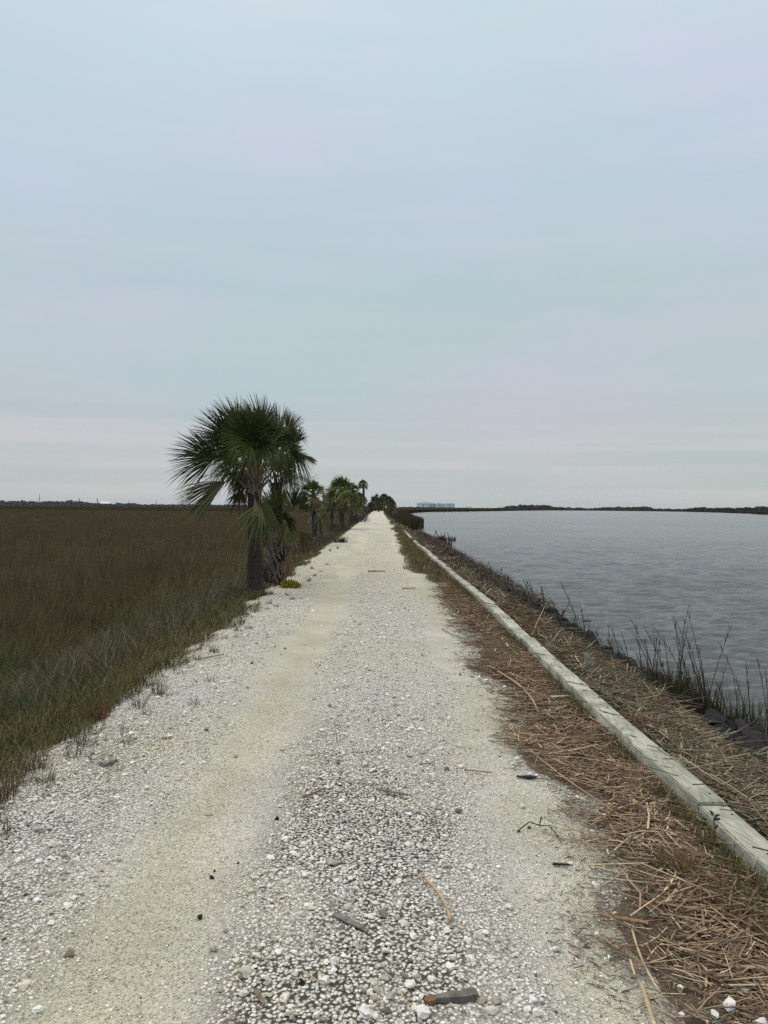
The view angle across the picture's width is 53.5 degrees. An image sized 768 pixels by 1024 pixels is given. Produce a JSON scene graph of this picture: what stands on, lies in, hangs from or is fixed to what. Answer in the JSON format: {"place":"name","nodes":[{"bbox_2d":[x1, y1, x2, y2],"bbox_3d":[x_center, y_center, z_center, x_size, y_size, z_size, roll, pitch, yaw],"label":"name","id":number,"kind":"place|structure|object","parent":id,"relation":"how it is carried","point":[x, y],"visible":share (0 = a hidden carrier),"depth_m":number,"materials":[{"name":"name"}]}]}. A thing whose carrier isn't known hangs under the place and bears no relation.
{"place":"outdoors","nodes":[
{"label":"outdoors","id":0,"kind":"place"},
{"bbox_2d":[0,511,684,1023],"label":"path","id":1,"kind":"structure","parent":0,"point":[296,661],"depth_m":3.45,"materials":[{"name":"gravel"}]},
{"bbox_2d":[0,769,30,803],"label":"weed","id":2,"kind":"object","parent":1,"relation":"on","point":[8,794],"visible":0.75,"depth_m":4.19,"materials":[{"name":"green plant"}]},
{"bbox_2d":[0,745,58,781],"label":"weed","id":3,"kind":"object","parent":1,"relation":"on","point":[27,770],"visible":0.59,"depth_m":4.54,"materials":[{"name":"green plant"}]},
{"bbox_2d":[18,752,62,773],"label":"weed","id":4,"kind":"object","parent":1,"relation":"on","point":[38,765],"visible":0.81,"depth_m":4.59,"materials":[{"name":"green plant"}]},
{"bbox_2d":[33,763,57,783],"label":"grass tuft","id":5,"kind":"object","parent":1,"relation":"on","point":[45,779],"visible":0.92,"depth_m":4.34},
{"bbox_2d":[29,723,87,748],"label":"weed","id":6,"kind":"object","parent":1,"relation":"on","point":[58,737],"visible":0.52,"depth_m":5.12,"materials":[{"name":"green plant"}]},
{"bbox_2d":[56,716,107,748],"bbox_3d":[-2.016,1.434,4.989,0.434,0.212,0.397,0,0,0],"label":"weed","id":7,"kind":"object","parent":1,"relation":"on","point":[83,732],"visible":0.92,"depth_m":5.01,"materials":[{"name":"green plant"}]},
{"bbox_2d":[75,696,120,716],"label":"weed","id":8,"kind":"object","parent":1,"relation":"on","point":[95,709],"visible":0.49,"depth_m":5.83,"materials":[{"name":"green plant"}]},
{"bbox_2d":[75,698,121,723],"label":"weed","id":9,"kind":"object","parent":1,"relation":"on","point":[98,717],"visible":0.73,"depth_m":5.69,"materials":[{"name":"green plant"}]},
{"bbox_2d":[99,758,117,767],"bbox_3d":[-1.681,1.533,4.670,0.046,0.034,0.118,1,0,31],"label":"driftwood","id":10,"kind":"object","parent":1,"relation":"on","point":[103,764],"visible":0.97,"depth_m":4.64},
{"bbox_2d":[122,685,159,708],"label":"grass tuft","id":11,"kind":"object","parent":1,"relation":"on","point":[138,703],"visible":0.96,"depth_m":5.97,"materials":[{"name":"plant"}]},
{"bbox_2d":[127,667,166,689],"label":"weed","id":12,"kind":"object","parent":1,"relation":"on","point":[154,682],"visible":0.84,"depth_m":6.66,"materials":[{"name":"green plant"}]},
{"bbox_2d":[143,681,171,695],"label":"grass tuft","id":13,"kind":"object","parent":1,"relation":"on","point":[159,693],"visible":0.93,"depth_m":6.36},
{"bbox_2d":[155,648,185,668],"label":"weed","id":14,"kind":"object","parent":1,"relation":"on","point":[165,662],"visible":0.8,"depth_m":7.50,"materials":[{"name":"green plant"}]},
{"bbox_2d":[174,636,200,648],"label":"weed","id":15,"kind":"object","parent":1,"relation":"on","point":[193,641],"visible":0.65,"depth_m":8.66,"materials":[{"name":"green plant"}]},
{"bbox_2d":[192,628,219,640],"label":"weed","id":16,"kind":"object","parent":1,"relation":"on","point":[207,634],"visible":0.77,"depth_m":9.17,"materials":[{"name":"green plant"}]},
{"bbox_2d":[213,613,240,624],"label":"weed","id":17,"kind":"object","parent":1,"relation":"on","point":[231,618],"visible":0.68,"depth_m":10.37,"materials":[{"name":"green plant"}]},
{"bbox_2d":[226,580,246,594],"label":"brush bush","id":18,"kind":"object","parent":1,"relation":"on","point":[244,588],"visible":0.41,"depth_m":14.27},
{"bbox_2d":[242,588,262,600],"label":"weed","id":19,"kind":"object","parent":1,"relation":"on","point":[253,597],"visible":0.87,"depth_m":12.95,"materials":[{"name":"green plant"}]},
{"bbox_2d":[253,988,265,1005],"bbox_3d":[-0.397,1.546,2.427,0.016,0.011,0.094,0,0,-26],"label":"wood chip","id":20,"kind":"object","parent":1,"relation":"on","point":[257,993],"visible":1,"depth_m":2.43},
{"bbox_2d":[263,566,272,581],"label":"brush bush","id":21,"kind":"object","parent":1,"relation":"on","point":[265,574],"visible":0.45,"depth_m":15.52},
{"bbox_2d":[279,579,300,588],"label":"yellow weed","id":22,"kind":"object","parent":1,"relation":"on","point":[292,583],"visible":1,"depth_m":14.74,"materials":[{"name":"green plant"}]},
{"bbox_2d":[302,787,325,798],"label":"reed cane","id":23,"kind":"object","parent":1,"relation":"on","point":[311,793],"visible":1,"depth_m":4.13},
{"bbox_2d":[321,975,330,984],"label":"white stone","id":24,"kind":"object","parent":1,"relation":"on","point":[325,980],"visible":0.97,"depth_m":2.49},
{"bbox_2d":[331,956,339,964],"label":"white stone","id":25,"kind":"object","parent":1,"relation":"on","point":[334,959],"visible":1,"depth_m":2.61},
{"bbox_2d":[332,536,347,542],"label":"weed","id":26,"kind":"object","parent":1,"relation":"on","point":[341,540],"visible":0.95,"depth_m":33.69,"materials":[{"name":"green plant"}]},
{"bbox_2d":[332,911,368,931],"bbox_3d":[-0.120,1.530,2.840,0.181,0.011,0.032,1,0,43],"label":"bark strip","id":27,"kind":"object","parent":1,"relation":"on","point":[345,918],"visible":1,"depth_m":2.84,"materials":[{"name":"wood"}]},
{"bbox_2d":[359,1003,372,1018],"bbox_3d":[-0.055,1.529,2.337,0.038,0.030,0.046,0,0,-22],"label":"white stone","id":28,"kind":"object","parent":1,"relation":"on","point":[365,1011],"visible":1,"depth_m":2.33,"materials":[{"name":"stone"}]},
{"bbox_2d":[376,788,408,795],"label":"reed cane","id":29,"kind":"object","parent":1,"relation":"on","point":[389,791],"visible":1,"depth_m":4.15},
{"bbox_2d":[415,1006,430,1019],"bbox_3d":[0.121,1.538,2.339,0.050,0.037,0.045,0,0,0],"label":"white stone","id":30,"kind":"object","parent":1,"relation":"on","point":[423,1012],"visible":1,"depth_m":2.32,"materials":[{"name":"stone"}]},
{"bbox_2d":[423,994,435,1004],"bbox_3d":[0.144,1.538,2.402,0.041,0.014,0.035,0,0,-31],"label":"driftwood","id":31,"kind":"object","parent":1,"relation":"on","point":[430,999],"visible":1,"depth_m":2.40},
{"bbox_2d":[424,876,451,921],"bbox_3d":[0.220,1.522,3.006,0.033,0.013,0.336,0,0,-13],"label":"reed cane","id":32,"kind":"object","parent":1,"relation":"on","point":[429,881],"visible":1,"depth_m":3.01,"materials":[{"name":"plant"}]},
{"bbox_2d":[433,987,478,1002],"bbox_3d":[0.224,1.544,2.424,0.154,0.027,0.043,0,0,-18],"label":"driftwood","id":33,"kind":"object","parent":1,"relation":"on","point":[469,995],"visible":1,"depth_m":2.42,"materials":[{"name":"wood"}]},
{"bbox_2d":[516,775,535,778],"bbox_3d":[0.839,1.564,4.503,0.118,0.015,0.034,0,0,0],"label":"driftwood","id":34,"kind":"object","parent":1,"relation":"on","point":[527,776],"visible":1,"depth_m":4.49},
{"bbox_2d":[517,817,558,836],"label":"twig","id":35,"kind":"object","parent":1,"relation":"on","point":[528,827],"visible":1,"depth_m":3.76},
{"bbox_2d":[587,862,647,865],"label":"reed cane","id":36,"kind":"object","parent":1,"relation":"on","point":[614,864],"visible":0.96,"depth_m":3.36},
{"bbox_2d":[588,875,662,884],"bbox_3d":[1.018,1.556,3.214,0.302,0.019,0.012,1,0,16],"label":"reed cane","id":37,"kind":"object","parent":1,"relation":"on","point":[605,878],"visible":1,"depth_m":3.22,"materials":[{"name":"plant"}]},
{"bbox_2d":[631,928,660,993],"bbox_3d":[0.913,1.573,2.681,0.020,0.013,0.384,0,0,5],"label":"reed cane","id":38,"kind":"object","parent":1,"relation":"on","point":[639,953],"visible":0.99,"depth_m":2.67,"materials":[{"name":"plant"}]},
{"bbox_2d":[639,982,655,1023],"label":"reed cane","id":39,"kind":"object","parent":1,"relation":"on","point":[646,1000],"visible":1,"depth_m":2.43,"materials":[{"name":"plant"}]},
{"bbox_2d":[0,505,767,1023],"bbox_3d":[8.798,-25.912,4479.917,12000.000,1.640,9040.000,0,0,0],"label":"ground","id":40,"kind":"structure","parent":0,"point":[540,769],"depth_m":3.12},
{"bbox_2d":[0,500,193,505],"bbox_3d":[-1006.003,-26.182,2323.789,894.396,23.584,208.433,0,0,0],"label":"distant woods","id":41,"kind":"object","parent":40,"relation":"on","point":[66,502],"visible":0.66,"depth_m":2241.69,"materials":[{"name":"plant"}]},
{"bbox_2d":[0,550,320,836],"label":"edge grass","id":42,"kind":"structure","parent":40,"relation":"on","point":[217,610],"depth_m":6.75,"materials":[{"name":"plant"}]},
{"bbox_2d":[0,508,367,802],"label":"marsh grass","id":43,"kind":"structure","parent":40,"relation":"on","point":[60,569],"depth_m":21.82,"materials":[{"name":"plant"}]},
{"bbox_2d":[163,392,289,595],"bbox_3d":[-2.815,-0.299,13.676,2.272,3.814,1.631,0,0,0],"label":"palm tree","id":44,"kind":"object","parent":40,"relation":"on","point":[243,431],"visible":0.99,"depth_m":13.49,"materials":[{"name":"green plant"}]},
{"bbox_2d":[194,504,349,507],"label":"distant woods","id":45,"kind":"object","parent":40,"relation":"on","point":[224,505],"visible":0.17,"depth_m":2249.53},
{"bbox_2d":[246,403,317,552],"bbox_3d":[-2.370,-0.502,17.216,1.800,4.043,1.807,0,0,0],"label":"palm tree","id":46,"kind":"object","parent":40,"relation":"on","point":[293,456],"visible":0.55,"depth_m":17.25,"materials":[{"name":"green plant"}]},
{"bbox_2d":[261,483,317,585],"bbox_3d":[-2.057,0.480,15.405,1.372,2.225,1.204,0,0,0],"label":"palm tree","id":47,"kind":"object","parent":40,"relation":"on","point":[282,562],"visible":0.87,"depth_m":15.30,"materials":[{"name":"plant"}]},
{"bbox_2d":[288,535,323,554],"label":"brush bush","id":48,"kind":"object","parent":40,"relation":"on","point":[316,544],"visible":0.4,"depth_m":25.94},
{"bbox_2d":[297,479,328,546],"bbox_3d":[-2.905,0.116,30.995,1.348,3.002,1.420,0,0,0],"label":"palm tree","id":49,"kind":"object","parent":40,"relation":"on","point":[313,495],"visible":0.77,"depth_m":30.91,"materials":[{"name":"plant"}]},
{"bbox_2d":[308,503,327,541],"bbox_3d":[-3.112,0.571,35.971,1.080,2.114,1.141,0,0,0],"label":"palm tree","id":50,"kind":"object","parent":40,"relation":"on","point":[322,517],"visible":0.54,"depth_m":35.98,"materials":[{"name":"plant"}]},
{"bbox_2d":[307,528,334,543],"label":"brush bush","id":51,"kind":"object","parent":40,"relation":"on","point":[321,536],"visible":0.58,"depth_m":32.98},
{"bbox_2d":[318,494,339,532],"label":"palm tree","id":52,"kind":"object","parent":40,"relation":"on","point":[332,513],"visible":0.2,"depth_m":55.91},
{"bbox_2d":[325,520,349,532],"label":"brush bush","id":53,"kind":"object","parent":40,"relation":"on","point":[333,524],"visible":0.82,"depth_m":51.87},
{"bbox_2d":[321,475,360,528],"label":"palm tree","id":54,"kind":"object","parent":40,"relation":"on","point":[335,487],"visible":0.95,"depth_m":53.67,"materials":[{"name":"plant"}]},
{"bbox_2d":[345,482,361,523],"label":"palm tree","id":55,"kind":"object","parent":40,"relation":"on","point":[351,516],"visible":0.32,"depth_m":69.87,"materials":[{"name":"plant"}]},
{"bbox_2d":[353,511,359,522],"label":"shrub","id":56,"kind":"object","parent":40,"relation":"on","point":[355,518],"visible":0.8,"depth_m":74.88,"materials":[{"name":"green plant"}]},
{"bbox_2d":[347,512,370,521],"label":"brush bush","id":57,"kind":"object","parent":40,"relation":"on","point":[361,517],"visible":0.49,"depth_m":79.78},
{"bbox_2d":[354,493,368,506],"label":"palm tree","id":58,"kind":"object","parent":40,"relation":"on","point":[362,500],"visible":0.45,"depth_m":94.72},
{"bbox_2d":[358,480,368,510],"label":"palm tree","id":59,"kind":"object","parent":40,"relation":"on","point":[362,484],"visible":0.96,"depth_m":114.82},
{"bbox_2d":[372,498,382,511],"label":"palm tree","id":60,"kind":"object","parent":40,"relation":"on","point":[378,502],"visible":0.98,"depth_m":249.15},
{"bbox_2d":[383,496,394,509],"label":"palm tree","id":61,"kind":"object","parent":40,"relation":"on","point":[386,499],"visible":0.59,"depth_m":255.41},
{"bbox_2d":[386,499,396,510],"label":"palm tree","id":62,"kind":"object","parent":40,"relation":"on","point":[390,505],"visible":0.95,"depth_m":249.13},
{"bbox_2d":[437,561,451,572],"bbox_3d":[1.582,1.468,19.907,0.151,0.167,3.396,0,0,-1],"label":"edging timber","id":63,"kind":"object","parent":40,"relation":"on","point":[442,564],"visible":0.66,"depth_m":19.85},
{"bbox_2d":[434,529,455,540],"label":"cordgrass clump","id":64,"kind":"object","parent":40,"relation":"on","point":[444,537],"visible":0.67,"depth_m":59.45,"materials":[{"name":"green plant"}]},
{"bbox_2d":[448,571,470,587],"bbox_3d":[1.616,1.491,16.557,0.152,0.166,3.297,0,0,-1],"label":"edging timber","id":65,"kind":"object","parent":40,"relation":"on","point":[462,582],"visible":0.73,"depth_m":16.30,"materials":[{"name":"wood"}]},
{"bbox_2d":[465,585,496,607],"bbox_3d":[1.670,1.511,13.307,0.152,0.167,3.196,0,0,-1],"label":"edging timber","id":66,"kind":"object","parent":40,"relation":"on","point":[479,596],"visible":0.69,"depth_m":13.09,"materials":[{"name":"wood"}]},
{"bbox_2d":[415,529,569,613],"bbox_3d":[3.208,1.782,37.990,1.323,0.931,44.293,0,0,-1],"label":"bank brush","id":67,"kind":"object","parent":40,"relation":"on","point":[461,555],"visible":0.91,"depth_m":22.38,"materials":[{"name":"plant"}]},
{"bbox_2d":[498,589,503,609],"bbox_3d":[1.790,1.465,11.769,0.114,0.552,0.075,0,0,0],"label":"wooden stake","id":68,"kind":"object","parent":40,"relation":"on","point":[500,600],"visible":0.51,"depth_m":11.76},
{"bbox_2d":[488,606,530,642],"bbox_3d":[1.666,1.530,10.282,0.150,0.167,2.845,0,0,0],"label":"edging timber","id":69,"kind":"object","parent":40,"relation":"on","point":[507,622],"visible":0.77,"depth_m":10.02,"materials":[{"name":"wood"}]},
{"bbox_2d":[522,587,553,614],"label":"cordgrass clump","id":70,"kind":"object","parent":40,"relation":"on","point":[543,602],"visible":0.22,"depth_m":17.26,"materials":[{"name":"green plant"}]},
{"bbox_2d":[398,504,682,509],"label":"distant woods","id":71,"kind":"object","parent":40,"relation":"on","point":[520,506],"visible":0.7,"depth_m":1508.72,"materials":[{"name":"plant"}]},
{"bbox_2d":[522,638,578,682],"bbox_3d":[1.672,1.546,7.832,0.158,0.167,2.044,0,0,0],"label":"edging timber","id":72,"kind":"object","parent":40,"relation":"on","point":[547,660],"visible":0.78,"depth_m":7.63,"materials":[{"name":"wood"}]},
{"bbox_2d":[387,509,752,529],"bbox_3d":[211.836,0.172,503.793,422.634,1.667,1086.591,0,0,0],"label":"cordgrass","id":73,"kind":"object","parent":40,"relation":"on","point":[410,521],"visible":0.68,"depth_m":98.19,"materials":[{"name":"green plant"}]},
{"bbox_2d":[547,582,598,637],"bbox_3d":[3.373,1.863,13.485,0.993,1.256,1.218,0,0,0],"label":"cordgrass clump","id":74,"kind":"object","parent":40,"relation":"on","point":[572,626],"visible":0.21,"depth_m":13.44,"materials":[{"name":"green plant"}]},
{"bbox_2d":[388,516,767,878],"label":"reed wrack","id":75,"kind":"object","parent":40,"relation":"on","point":[712,761],"visible":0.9,"depth_m":6.31,"materials":[{"name":"plant"}]},
{"bbox_2d":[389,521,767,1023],"bbox_3d":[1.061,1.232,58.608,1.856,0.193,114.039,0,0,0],"label":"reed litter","id":76,"kind":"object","parent":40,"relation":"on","point":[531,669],"visible":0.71,"depth_m":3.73,"materials":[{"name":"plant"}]},
{"bbox_2d":[497,670,538,712],"bbox_3d":[1.184,1.546,6.635,0.092,0.022,1.471,0,0,-4],"label":"reed cane","id":77,"kind":"object","parent":76,"relation":"on","point":[517,683],"visible":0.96,"depth_m":6.68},
{"bbox_2d":[528,748,625,818],"bbox_3d":[1.075,1.554,4.425,0.033,0.016,1.170,0,0,-14],"label":"reed cane","id":78,"kind":"object","parent":76,"relation":"on","point":[591,796],"visible":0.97,"depth_m":4.32,"materials":[{"name":"plant"}]},
{"bbox_2d":[599,913,647,924],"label":"strap leaf","id":79,"kind":"object","parent":76,"relation":"on","point":[630,919],"visible":1,"depth_m":2.95,"materials":[{"name":"plant"}]},
{"bbox_2d":[656,901,735,915],"bbox_3d":[1.224,1.564,2.997,0.293,0.014,0.014,1,0,22],"label":"reed cane","id":80,"kind":"object","parent":76,"relation":"on","point":[676,906],"visible":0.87,"depth_m":3.00,"materials":[{"name":"plant"}]},
{"bbox_2d":[659,912,736,925],"bbox_3d":[1.208,1.567,2.928,0.280,0.012,0.010,1,0,19],"label":"reed cane","id":81,"kind":"object","parent":76,"relation":"on","point":[672,915],"visible":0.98,"depth_m":2.94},
{"bbox_2d":[682,882,765,912],"bbox_3d":[1.374,1.561,3.085,0.340,0.011,0.011,1,1,45],"label":"reed cane","id":82,"kind":"object","parent":76,"relation":"on","point":[685,883],"visible":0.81,"depth_m":3.10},
{"bbox_2d":[691,962,765,969],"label":"strap leaf","id":83,"kind":"object","parent":76,"relation":"on","point":[732,965],"visible":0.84,"depth_m":2.65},
{"bbox_2d":[723,996,735,1011],"bbox_3d":[1.105,1.577,2.438,0.039,0.035,0.038,0,0,0],"label":"white stone","id":84,"kind":"object","parent":76,"relation":"on","point":[729,1000],"visible":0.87,"depth_m":2.43,"materials":[{"name":"stone"}]},
{"bbox_2d":[755,1017,767,1023],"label":"white stone","id":85,"kind":"object","parent":76,"relation":"on","point":[761,1020],"visible":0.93,"depth_m":2.34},
{"bbox_2d":[584,651,598,673],"bbox_3d":[2.022,1.516,7.390,0.159,0.325,0.088,0,0,0],"label":"driftwood board","id":86,"kind":"object","parent":40,"relation":"on","point":[588,658],"visible":0.45,"depth_m":7.40,"materials":[{"name":"wood"}]},
{"bbox_2d":[573,616,617,652],"bbox_3d":[3.410,2.071,12.126,0.899,0.858,1.135,0,0,0],"label":"cordgrass clump","id":87,"kind":"object","parent":40,"relation":"on","point":[595,632],"visible":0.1,"depth_m":12.01,"materials":[{"name":"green plant"}]},
{"bbox_2d":[605,649,622,663],"bbox_3d":[3.317,2.153,10.901,0.447,0.192,0.212,44,9,31],"label":"riprap rock","id":88,"kind":"object","parent":40,"relation":"on","point":[610,652],"visible":0.23,"depth_m":10.89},
{"bbox_2d":[590,626,646,670],"bbox_3d":[3.385,2.094,10.949,0.818,0.825,1.247,1,0,20],"label":"cordgrass clump","id":89,"kind":"object","parent":40,"relation":"on","point":[611,647],"visible":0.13,"depth_m":10.89,"materials":[{"name":"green plant"}]},
{"bbox_2d":[611,624,676,680],"bbox_3d":[3.451,2.022,10.184,0.828,0.980,1.245,0,0,0],"label":"cordgrass clump","id":90,"kind":"object","parent":40,"relation":"on","point":[636,637],"visible":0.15,"depth_m":10.31,"materials":[{"name":"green plant"}]},
{"bbox_2d":[562,677,726,818],"bbox_3d":[1.675,1.561,5.357,0.149,0.167,2.896,0,0,-1],"label":"edging timber","id":91,"kind":"object","parent":40,"relation":"on","point":[685,779],"visible":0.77,"depth_m":4.76,"materials":[{"name":"wood"}]},
{"bbox_2d":[630,618,702,694],"bbox_3d":[3.562,1.910,9.433,0.875,1.215,0.845,1,0,39],"label":"cordgrass clump","id":92,"kind":"object","parent":40,"relation":"on","point":[661,664],"visible":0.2,"depth_m":9.35,"materials":[{"name":"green plant"}]},
{"bbox_2d":[642,603,734,717],"bbox_3d":[3.564,1.813,8.860,1.082,1.417,1.509,0,0,0],"label":"cordgrass clump","id":93,"kind":"object","parent":40,"relation":"on","point":[689,694],"visible":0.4,"depth_m":8.71,"materials":[{"name":"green plant"}]},
{"bbox_2d":[701,810,719,834],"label":"seedling","id":94,"kind":"object","parent":40,"relation":"on","point":[715,818],"visible":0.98,"depth_m":3.65,"materials":[{"name":"green plant"}]},
{"bbox_2d":[702,708,726,726],"bbox_3d":[3.590,2.273,8.294,0.265,0.256,0.359,1,0,29],"label":"riprap rock","id":95,"kind":"object","parent":40,"relation":"on","point":[712,715],"visible":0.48,"depth_m":8.20,"materials":[{"name":"stone"}]},
{"bbox_2d":[685,663,755,725],"bbox_3d":[3.787,2.092,8.592,0.790,0.865,1.104,0,0,0],"label":"cordgrass clump","id":96,"kind":"object","parent":40,"relation":"on","point":[723,705],"visible":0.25,"depth_m":8.40,"materials":[{"name":"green plant"}]},
{"bbox_2d":[683,506,767,510],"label":"distant woods","id":97,"kind":"object","parent":40,"relation":"on","point":[761,508],"visible":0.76,"depth_m":922.67,"materials":[{"name":"plant"}]},
{"bbox_2d":[712,724,740,742],"bbox_3d":[3.332,2.202,7.447,0.159,0.252,0.289,-29,50,-17],"label":"riprap rock","id":98,"kind":"object","parent":40,"relation":"on","point":[726,728],"visible":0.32,"depth_m":7.38,"materials":[{"name":"stone"}]},
{"bbox_2d":[699,806,767,889],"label":"edging timber","id":99,"kind":"object","parent":40,"relation":"on","point":[747,837],"visible":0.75,"depth_m":3.56,"materials":[{"name":"wood"}]},
{"bbox_2d":[710,642,767,732],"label":"cordgrass clump","id":100,"kind":"object","parent":40,"relation":"on","point":[735,714],"visible":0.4,"depth_m":8.38,"materials":[{"name":"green plant"}]},
{"bbox_2d":[735,718,752,735],"bbox_3d":[3.763,2.335,7.886,0.251,0.182,0.428,15,38,-25],"label":"riprap rock","id":101,"kind":"object","parent":40,"relation":"on","point":[740,723],"visible":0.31,"depth_m":7.91,"materials":[{"name":"stone"}]},
{"bbox_2d":[737,982,758,990],"bbox_3d":[1.221,1.583,2.545,0.085,0.007,0.036,0,0,-24],"label":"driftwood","id":102,"kind":"object","parent":40,"relation":"on","point":[743,988],"visible":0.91,"depth_m":2.53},
{"bbox_2d":[735,736,767,762],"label":"riprap rock","id":103,"kind":"object","parent":40,"relation":"on","point":[756,743],"visible":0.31,"depth_m":6.72,"materials":[{"name":"stone"}]},
{"bbox_2d":[737,659,767,737],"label":"cordgrass clump","id":104,"kind":"object","parent":40,"relation":"on","point":[760,717],"visible":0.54,"depth_m":8.00,"materials":[{"name":"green plant"}]},
{"bbox_2d":[742,730,765,743],"bbox_3d":[3.643,2.310,7.588,0.318,0.194,0.325,-18,-22,-50],"label":"riprap rock","id":105,"kind":"object","parent":40,"relation":"on","point":[759,735],"visible":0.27,"depth_m":7.53,"materials":[{"name":"stone"}]},
{"bbox_2d":[0,0,767,508],"label":"sky","id":106,"kind":"structure","parent":0,"point":[486,253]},
{"bbox_2d":[289,512,767,957],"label":"verge grass","id":107,"kind":"structure","parent":0,"point":[431,576],"depth_m":3.62,"materials":[{"name":"plant"}]},
{"bbox_2d":[382,507,767,514],"bbox_3d":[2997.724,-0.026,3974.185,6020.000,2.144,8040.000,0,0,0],"label":"marsh bank","id":108,"kind":"structure","parent":0,"point":[467,510],"depth_m":658.89,"materials":[{"name":"plant"}]},
{"bbox_2d":[417,502,433,506],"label":"warehouse","id":109,"kind":"structure","parent":108,"relation":"on","point":[423,504],"depth_m":1999.68,"materials":[{"name":"grey metal"}]},
{"bbox_2d":[411,510,767,735],"bbox_3d":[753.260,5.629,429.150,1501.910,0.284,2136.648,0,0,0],"label":"water","id":110,"kind":"structure","parent":0,"point":[616,571],"depth_m":30.26,"materials":[{"name":"grey liquid"}]},
{"bbox_2d":[751,723,764,735],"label":"riprap rock","id":111,"kind":"object","parent":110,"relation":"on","point":[755,727],"visible":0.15,"depth_m":7.96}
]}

